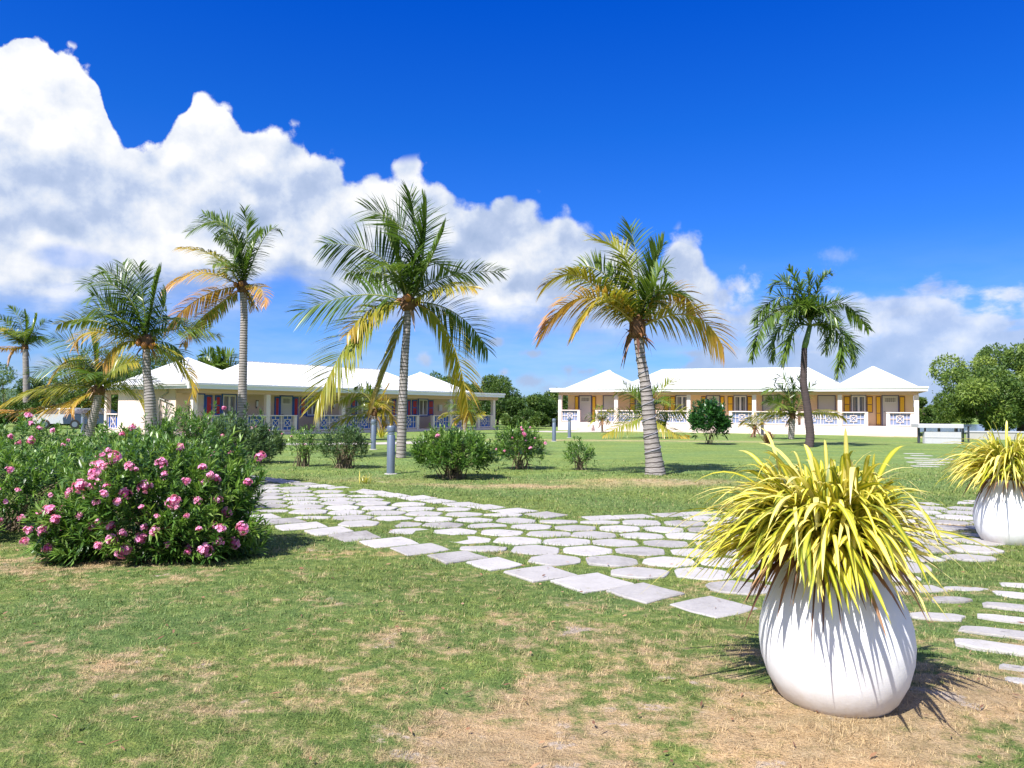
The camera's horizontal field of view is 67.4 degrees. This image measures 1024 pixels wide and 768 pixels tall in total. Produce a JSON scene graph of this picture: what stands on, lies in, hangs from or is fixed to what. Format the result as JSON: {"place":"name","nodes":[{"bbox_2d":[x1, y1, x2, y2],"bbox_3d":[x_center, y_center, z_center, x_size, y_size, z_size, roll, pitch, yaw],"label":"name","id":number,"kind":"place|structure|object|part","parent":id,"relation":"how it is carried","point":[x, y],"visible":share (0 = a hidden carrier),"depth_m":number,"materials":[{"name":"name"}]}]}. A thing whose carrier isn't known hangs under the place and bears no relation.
{"place":"outdoors","nodes":[
{"label":"outdoors","id":0,"kind":"place"},
{"bbox_2d":[0,389,567,411],"bbox_3d":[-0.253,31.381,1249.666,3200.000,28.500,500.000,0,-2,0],"label":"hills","id":1,"kind":"structure","parent":0,"point":[67,397],"depth_m":1082.35,"materials":[{"name":"green plant"}]},
{"bbox_2d":[0,413,1023,767],"bbox_3d":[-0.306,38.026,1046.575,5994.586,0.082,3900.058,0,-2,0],"label":"ground","id":2,"kind":"structure","parent":0,"point":[698,451],"depth_m":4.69,"materials":[{"name":"green plant"}]},
{"bbox_2d":[0,362,30,403],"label":"broadleaf tree","id":3,"kind":"object","parent":2,"relation":"on","point":[10,379],"visible":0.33,"depth_m":83.51,"materials":[{"name":"green plant"}]},
{"bbox_2d":[0,305,52,418],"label":"coconut palm","id":4,"kind":"object","parent":2,"relation":"on","point":[25,339],"visible":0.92,"depth_m":62.01,"materials":[{"name":"green plant"}]},
{"bbox_2d":[0,400,76,425],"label":"broadleaf tree","id":5,"kind":"object","parent":2,"relation":"on","point":[15,405],"visible":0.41,"depth_m":58.08,"materials":[{"name":"green plant"}]},
{"bbox_2d":[0,408,78,485],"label":"oleander bush","id":6,"kind":"object","parent":2,"relation":"on","point":[21,425],"visible":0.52,"depth_m":14.47,"materials":[{"name":"green plant"}]},
{"bbox_2d":[7,374,87,424],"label":"broadleaf tree","id":7,"kind":"object","parent":2,"relation":"on","point":[19,387],"visible":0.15,"depth_m":62.96,"materials":[{"name":"green plant"}]},
{"bbox_2d":[0,435,114,537],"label":"oleander bush","id":8,"kind":"object","parent":2,"relation":"on","point":[29,492],"visible":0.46,"depth_m":9.06,"materials":[{"name":"green plant"}]},
{"bbox_2d":[33,408,97,428],"bbox_3d":[-31.128,2.413,54.203,4.300,1.460,1.790,1,-2,-11],"label":"parked car","id":9,"kind":"object","parent":2,"relation":"on","point":[51,419],"visible":0.41,"depth_m":53.22,"materials":[{"name":"silver metal"}]},
{"bbox_2d":[80,414,84,432],"bbox_3d":[-25.503,2.338,45.621,0.300,1.160,0.300,0,-2,0],"label":"bollard lamp","id":10,"kind":"object","parent":2,"relation":"on","point":[82,420],"visible":0.73,"depth_m":45.56,"materials":[{"name":"grey metal"}]},
{"bbox_2d":[0,325,166,436],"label":"coconut palm","id":11,"kind":"object","parent":2,"relation":"on","point":[83,375],"visible":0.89,"depth_m":39.81,"materials":[{"name":"green plant"}]},
{"bbox_2d":[63,408,117,428],"bbox_3d":[-29.011,2.428,54.160,4.300,1.460,1.790,1,-2,-9],"label":"parked car","id":12,"kind":"object","parent":2,"relation":"on","point":[75,422],"visible":0.33,"depth_m":53.16,"materials":[{"name":"paint"}]},
{"bbox_3d":[-29.900,1.899,53.234,0.950,0.320,0.156,1,-2,-9],"label":"window","id":13,"kind":"part","parent":12,"relation":"part of","materials":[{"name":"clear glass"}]},
{"bbox_2d":[31,419,156,471],"bbox_3d":[-7.589,1.302,14.187,2.304,1.326,2.081,0,-2,0],"label":"oleander bush","id":14,"kind":"object","parent":2,"relation":"on","point":[66,448],"visible":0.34,"depth_m":13.89,"materials":[{"name":"green plant"}]},
{"bbox_2d":[45,346,163,425],"bbox_3d":[-32.058,0.144,62.296,8.801,6.781,9.735,0,-2,0],"label":"broadleaf tree","id":15,"kind":"object","parent":2,"relation":"on","point":[114,402],"visible":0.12,"depth_m":60.52,"materials":[{"name":"green plant"}]},
{"bbox_2d":[52,258,226,437],"bbox_3d":[-14.309,-1.155,29.288,6.453,7.582,3.867,1,-2,-15],"label":"coconut palm","id":16,"kind":"object","parent":2,"relation":"on","point":[146,339],"visible":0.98,"depth_m":28.92,"materials":[{"name":"green plant"}]},
{"bbox_2d":[16,422,275,566],"bbox_3d":[-3.554,1.079,7.957,2.383,1.407,2.112,0,-2,0],"label":"oleander bush","id":17,"kind":"object","parent":2,"relation":"on","point":[102,488],"visible":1,"depth_m":7.42,"materials":[{"name":"green plant"}]},
{"bbox_2d":[40,436,251,512],"bbox_3d":[-5.280,1.280,10.934,3.080,1.181,2.251,0,-2,0],"label":"oleander bush","id":18,"kind":"object","parent":2,"relation":"on","point":[89,449],"visible":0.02,"depth_m":10.61,"materials":[{"name":"green plant"}]},
{"bbox_2d":[120,345,176,380],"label":"broadleaf tree","id":19,"kind":"object","parent":2,"relation":"on","point":[164,362],"visible":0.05,"depth_m":69.30,"materials":[{"name":"green plant"}]},
{"bbox_2d":[135,400,235,458],"bbox_3d":[-6.612,1.164,15.563,2.267,1.711,1.781,0,-2,0],"label":"oleander bush","id":20,"kind":"object","parent":2,"relation":"on","point":[188,430],"visible":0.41,"depth_m":15.41,"materials":[{"name":"green plant"}]},
{"bbox_2d":[196,345,239,369],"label":"background palm","id":21,"kind":"object","parent":2,"relation":"on","point":[222,362],"visible":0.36,"depth_m":66.00,"materials":[{"name":"green plant"}]},
{"bbox_2d":[161,204,283,424],"bbox_3d":[-12.549,-2.568,33.203,5.409,10.671,3.542,0,-2,24],"label":"coconut palm","id":22,"kind":"object","parent":2,"relation":"on","point":[241,266],"visible":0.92,"depth_m":33.11,"materials":[{"name":"green plant"}]},
{"bbox_2d":[185,401,279,471],"bbox_3d":[-5.582,1.178,15.355,1.822,1.688,1.582,0,-2,0],"label":"oleander bush","id":23,"kind":"object","parent":2,"relation":"on","point":[255,442],"visible":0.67,"depth_m":15.22,"materials":[{"name":"green plant"}]},
{"bbox_2d":[244,424,288,462],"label":"oleander bush","id":24,"kind":"object","parent":2,"relation":"on","point":[280,443],"visible":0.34,"depth_m":21.29,"materials":[{"name":"green plant"}]},
{"bbox_2d":[178,441,418,444],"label":"walkway","id":25,"kind":"structure","parent":2,"relation":"on","point":[408,442],"depth_m":34.08,"materials":[{"name":"beige concrete"}]},
{"bbox_2d":[93,357,505,435],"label":"cottage","id":26,"kind":"structure","parent":2,"relation":"on","point":[275,391],"depth_m":47.54,"materials":[{"name":"white paint"}]},
{"bbox_2d":[221,394,236,414],"bbox_3d":[-16.370,1.228,44.466,0.098,1.320,0.940,-1,-3,38],"label":"window","id":27,"kind":"structure","parent":26,"relation":"in","point":[228,400],"depth_m":44.47,"materials":[{"name":"blue paint"}]},
{"bbox_2d":[280,395,292,414],"bbox_3d":[-13.949,1.791,47.495,0.113,2.155,0.960,-1,-3,38],"label":"door","id":28,"kind":"structure","parent":26,"relation":"in","point":[286,402],"depth_m":47.51,"materials":[{"name":"blue paint"}]},
{"bbox_2d":[306,396,317,416],"bbox_3d":[-12.751,1.416,49.025,0.098,1.320,0.900,-1,-3,38],"label":"window","id":29,"kind":"structure","parent":26,"relation":"in","point":[310,412],"depth_m":48.90,"materials":[{"name":"grey glass"}]},
{"bbox_2d":[356,397,367,414],"bbox_3d":[-10.183,1.550,52.259,0.098,1.320,1.000,-1,-3,38],"label":"window","id":30,"kind":"structure","parent":26,"relation":"in","point":[357,403],"depth_m":52.17,"materials":[{"name":"blue paint"}]},
{"bbox_2d":[418,398,427,415],"bbox_3d":[-6.570,1.738,56.806,0.098,1.320,1.020,-1,-3,38],"label":"window","id":31,"kind":"structure","parent":26,"relation":"in","point":[422,403],"depth_m":56.76,"materials":[{"name":"blue paint"}]},
{"bbox_2d":[283,423,319,466],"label":"oleander bush","id":32,"kind":"object","parent":2,"relation":"on","point":[304,453],"visible":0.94,"depth_m":20.06,"materials":[{"name":"green plant"}]},
{"bbox_2d":[316,420,376,468],"bbox_3d":[-4.306,1.540,19.716,1.690,1.288,1.220,0,-2,0],"label":"oleander bush","id":33,"kind":"object","parent":2,"relation":"on","point":[345,459],"visible":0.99,"depth_m":19.58,"materials":[{"name":"green plant"}]},
{"bbox_2d":[326,379,397,439],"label":"young palm","id":34,"kind":"object","parent":2,"relation":"on","point":[376,413],"visible":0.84,"depth_m":37.87,"materials":[{"name":"green plant"}]},
{"bbox_2d":[359,471,370,483],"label":"lily tuft","id":35,"kind":"object","parent":2,"relation":"on","point":[363,479],"visible":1,"depth_m":15.62,"materials":[{"name":"yellow plant"}]},
{"bbox_2d":[369,420,376,449],"bbox_3d":[-5.224,1.920,28.959,0.300,1.160,0.300,0,-2,0],"label":"bollard lamp","id":36,"kind":"object","parent":2,"relation":"on","point":[373,435],"visible":0.95,"depth_m":28.88,"materials":[{"name":"grey metal"}]},
{"bbox_2d":[377,426,386,437],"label":"lily tuft","id":37,"kind":"object","parent":2,"relation":"on","point":[380,435],"visible":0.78,"depth_m":41.17,"materials":[{"name":"yellow plant"}]},
{"bbox_2d":[384,426,396,474],"bbox_3d":[-2.829,1.555,17.955,0.300,1.160,0.300,0,-2,0],"label":"bollard lamp","id":38,"kind":"object","parent":2,"relation":"on","point":[391,430],"visible":0.98,"depth_m":17.88,"materials":[{"name":"metal"}]},
{"bbox_2d":[284,181,510,457],"bbox_3d":[-3.638,-2.089,24.305,7.260,9.117,4.270,0,-2,0],"label":"coconut palm","id":39,"kind":"object","parent":2,"relation":"on","point":[413,274],"visible":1,"depth_m":24.24,"materials":[{"name":"green plant"}]},
{"bbox_2d":[429,370,457,385],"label":"broadleaf tree","id":40,"kind":"object","parent":2,"relation":"on","point":[434,373],"visible":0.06,"depth_m":80.38,"materials":[{"name":"green plant"}]},
{"bbox_2d":[409,422,507,478],"bbox_3d":[-1.190,1.467,16.996,2.323,1.297,1.751,0,-2,0],"label":"oleander bush","id":41,"kind":"object","parent":2,"relation":"on","point":[475,447],"visible":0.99,"depth_m":16.74,"materials":[{"name":"green plant"}]},
{"bbox_2d":[437,394,485,431],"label":"young palm","id":42,"kind":"object","parent":2,"relation":"on","point":[459,419],"visible":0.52,"depth_m":49.85,"materials":[{"name":"green plant"}]},
{"bbox_2d":[451,381,490,421],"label":"broadleaf tree","id":43,"kind":"object","parent":2,"relation":"on","point":[476,390],"visible":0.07,"depth_m":77.22,"materials":[{"name":"green plant"}]},
{"bbox_2d":[459,398,507,423],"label":"broadleaf tree","id":44,"kind":"object","parent":2,"relation":"on","point":[500,404],"visible":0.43,"depth_m":68.70,"materials":[{"name":"green plant"}]},
{"bbox_2d":[480,374,526,424],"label":"broadleaf tree","id":45,"kind":"object","parent":2,"relation":"on","point":[495,384],"visible":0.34,"depth_m":80.97,"materials":[{"name":"green plant"}]},
{"bbox_2d":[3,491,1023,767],"bbox_3d":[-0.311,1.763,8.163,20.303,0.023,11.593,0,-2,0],"label":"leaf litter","id":46,"kind":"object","parent":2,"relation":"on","point":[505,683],"visible":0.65,"depth_m":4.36,"materials":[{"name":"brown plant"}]},
{"bbox_2d":[485,408,550,428],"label":"broadleaf tree","id":47,"kind":"object","parent":2,"relation":"on","point":[531,416],"visible":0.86,"depth_m":64.78,"materials":[{"name":"green plant"}]},
{"bbox_2d":[490,420,548,469],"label":"oleander bush","id":48,"kind":"object","parent":2,"relation":"on","point":[520,436],"visible":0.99,"depth_m":19.68,"materials":[{"name":"green plant"}]},
{"bbox_2d":[504,392,557,426],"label":"broadleaf tree","id":49,"kind":"object","parent":2,"relation":"on","point":[537,403],"visible":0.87,"depth_m":72.38,"materials":[{"name":"green plant"}]},
{"bbox_2d":[539,387,567,425],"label":"broadleaf tree","id":50,"kind":"object","parent":2,"relation":"on","point":[553,395],"visible":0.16,"depth_m":77.07,"materials":[{"name":"green plant"}]},
{"bbox_2d":[552,419,555,441],"bbox_3d":[2.092,2.302,38.207,0.300,1.160,0.300,0,-2,0],"label":"bollard lamp","id":51,"kind":"object","parent":2,"relation":"on","point":[554,430],"visible":0.98,"depth_m":38.13,"materials":[{"name":"grey metal"}]},
{"bbox_2d":[567,418,571,437],"bbox_3d":[3.255,2.498,43.554,0.300,1.160,0.300,0,-2,0],"label":"bollard lamp","id":52,"kind":"object","parent":2,"relation":"on","point":[569,427],"visible":0.96,"depth_m":43.47,"materials":[{"name":"grey metal"}]},
{"bbox_2d":[562,435,597,469],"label":"oleander bush","id":53,"kind":"object","parent":2,"relation":"on","point":[586,456],"visible":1,"depth_m":19.65,"materials":[{"name":"green plant"}]},
{"bbox_2d":[584,404,613,432],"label":"young palm","id":54,"kind":"object","parent":2,"relation":"on","point":[598,417],"visible":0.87,"depth_m":54.88,"materials":[{"name":"green plant"}]},
{"bbox_2d":[533,215,740,475],"bbox_3d":[2.808,-0.834,17.930,4.773,6.462,3.284,0,-2,0],"label":"coconut palm","id":55,"kind":"object","parent":2,"relation":"on","point":[637,312],"visible":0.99,"depth_m":17.69,"materials":[{"name":"green plant"}]},
{"bbox_2d":[597,376,690,438],"bbox_3d":[7.719,1.540,43.865,5.887,4.188,3.381,0,-2,0],"label":"young palm","id":56,"kind":"object","parent":2,"relation":"on","point":[661,425],"visible":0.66,"depth_m":43.84,"materials":[{"name":"green plant"}]},
{"bbox_2d":[686,396,734,444],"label":"dark shrub","id":57,"kind":"object","parent":2,"relation":"on","point":[712,411],"visible":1,"depth_m":35.70,"materials":[{"name":"green plant"}]},
{"bbox_2d":[549,366,928,436],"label":"cottage","id":58,"kind":"structure","parent":2,"relation":"on","point":[873,401],"depth_m":56.54,"materials":[{"name":"white paint"}]},
{"bbox_2d":[579,395,591,421],"bbox_3d":[5.946,1.994,62.392,1.100,2.155,0.113,0,-2,23],"label":"door","id":59,"kind":"structure","parent":58,"relation":"in","point":[585,401],"depth_m":62.38,"materials":[{"name":"white wood"}]},
{"bbox_2d":[676,395,686,410],"bbox_3d":[13.146,1.506,59.293,1.020,1.320,0.098,0,-2,23],"label":"window","id":60,"kind":"structure","parent":58,"relation":"in","point":[680,399],"depth_m":59.31,"materials":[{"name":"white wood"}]},
{"bbox_2d":[706,395,719,416],"bbox_3d":[15.286,1.929,58.365,1.040,2.155,0.068,0,-2,23],"label":"door","id":61,"kind":"structure","parent":58,"relation":"in","point":[709,397],"depth_m":58.33,"materials":[{"name":"white wood"}]},
{"bbox_2d":[734,395,746,410],"bbox_3d":[17.110,1.478,57.575,0.970,1.320,0.098,0,-2,23],"label":"window","id":62,"kind":"structure","parent":58,"relation":"in","point":[740,401],"depth_m":57.56,"materials":[{"name":"white wood"}]},
{"bbox_2d":[851,395,865,411],"bbox_3d":[24.531,1.425,54.356,1.000,1.320,0.098,0,-2,23],"label":"window","id":63,"kind":"structure","parent":58,"relation":"in","point":[858,402],"depth_m":54.36,"materials":[{"name":"white wood"}]},
{"bbox_2d":[881,395,898,425],"bbox_3d":[26.377,1.850,53.554,1.100,2.155,0.068,0,-2,23],"label":"door","id":64,"kind":"structure","parent":58,"relation":"in","point":[889,403],"depth_m":53.61,"materials":[{"name":"white wood"}]},
{"bbox_2d":[743,412,766,437],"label":"young palm","id":65,"kind":"object","parent":2,"relation":"on","point":[754,427],"visible":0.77,"depth_m":46.88,"materials":[{"name":"green plant"}]},
{"bbox_2d":[760,431,775,442],"bbox_3d":[12.578,2.583,37.807,0.984,0.680,0.907,-1,-2,27],"label":"dry leaf heap","id":66,"kind":"object","parent":2,"relation":"on","point":[765,438],"visible":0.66,"depth_m":37.69,"materials":[{"name":"plant"}]},
{"bbox_2d":[738,371,847,438],"bbox_3d":[15.991,1.245,43.959,6.444,4.133,2.993,0,-2,0],"label":"young palm","id":67,"kind":"object","parent":2,"relation":"on","point":[791,414],"visible":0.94,"depth_m":43.90,"materials":[{"name":"green plant"}]},
{"bbox_2d":[743,264,874,446],"bbox_3d":[13.077,-1.226,33.970,5.837,8.417,3.274,0,-2,0],"label":"fan crowned palm","id":68,"kind":"object","parent":2,"relation":"on","point":[809,307],"visible":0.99,"depth_m":33.92,"materials":[{"name":"green plant"}]},
{"bbox_2d":[759,556,916,717],"bbox_3d":[1.708,1.290,4.067,0.770,0.794,0.770,-1,-3,0],"label":"planter pot","id":69,"kind":"object","parent":2,"relation":"on","point":[864,668],"visible":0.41,"depth_m":3.77,"materials":[{"name":"ceramic"}]},
{"bbox_2d":[644,428,1007,657],"bbox_3d":[1.559,0.791,3.997,1.818,1.131,1.762,0,-2,0],"label":"potted plant","id":70,"kind":"object","parent":69,"relation":"in","point":[830,518],"visible":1,"depth_m":3.79,"materials":[{"name":"yellow plant"}]},
{"bbox_2d":[913,404,935,412],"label":"thicket","id":71,"kind":"object","parent":2,"relation":"on","point":[930,406],"visible":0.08,"depth_m":147.57,"materials":[{"name":"green plant"}]},
{"bbox_2d":[913,396,936,431],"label":"broadleaf tree","id":72,"kind":"object","parent":2,"relation":"on","point":[928,418],"visible":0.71,"depth_m":65.53,"materials":[{"name":"green plant"}]},
{"bbox_2d":[911,424,963,443],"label":"garden wall","id":73,"kind":"structure","parent":2,"relation":"on","point":[938,437],"depth_m":39.32,"materials":[{"name":"concrete"}]},
{"bbox_2d":[925,412,974,423],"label":"thicket","id":74,"kind":"object","parent":2,"relation":"on","point":[938,420],"visible":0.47,"depth_m":118.97,"materials":[{"name":"green plant"}]},
{"bbox_2d":[943,408,975,422],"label":"thicket","id":75,"kind":"object","parent":2,"relation":"on","point":[957,421],"visible":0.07,"depth_m":138.13,"materials":[{"name":"green plant"}]},
{"bbox_2d":[954,425,970,441],"bbox_3d":[24.355,2.723,41.566,0.610,0.950,0.700,0,-2,0],"label":"timber frame","id":76,"kind":"object","parent":2,"relation":"on","point":[962,434],"visible":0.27,"depth_m":41.29,"materials":[{"name":"wood"}]},
{"bbox_2d":[926,339,1023,430],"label":"broadleaf tree","id":77,"kind":"object","parent":2,"relation":"on","point":[983,365],"visible":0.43,"depth_m":61.91,"materials":[{"name":"green plant"}]},
{"bbox_2d":[931,367,1023,430],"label":"broadleaf tree","id":78,"kind":"object","parent":2,"relation":"on","point":[996,408],"visible":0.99,"depth_m":56.68,"materials":[{"name":"green plant"}]},
{"bbox_2d":[965,431,1023,439],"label":"garden wall","id":79,"kind":"structure","parent":2,"relation":"on","point":[979,434],"depth_m":46.51,"materials":[{"name":"concrete"}]},
{"bbox_2d":[973,477,1023,545],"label":"planter pot","id":80,"kind":"object","parent":2,"relation":"on","point":[997,518],"visible":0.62,"depth_m":8.88,"materials":[{"name":"ceramic"}]},
{"bbox_2d":[934,421,1023,511],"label":"potted plant","id":81,"kind":"object","parent":80,"relation":"in","point":[994,459],"visible":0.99,"depth_m":8.96,"materials":[{"name":"yellow plant"}]},
{"bbox_2d":[0,0,1023,406],"label":"sky","id":82,"kind":"structure","parent":0,"point":[879,144],"materials":[{"name":"blue"}]},
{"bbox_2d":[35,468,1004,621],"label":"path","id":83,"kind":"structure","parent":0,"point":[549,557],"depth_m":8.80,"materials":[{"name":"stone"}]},
{"bbox_2d":[537,431,609,431],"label":"walkway","id":84,"kind":"structure","parent":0,"point":[574,431],"depth_m":56.98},
{"bbox_2d":[903,453,1023,684],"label":"path","id":85,"kind":"structure","parent":0,"point":[984,645],"depth_m":5.30,"materials":[{"name":"stone"}]},
{"bbox_2d":[920,424,1016,432],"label":"water","id":86,"kind":"structure","parent":0,"point":[975,427],"depth_m":76.42,"materials":[{"name":"blue liquid"}]}
]}

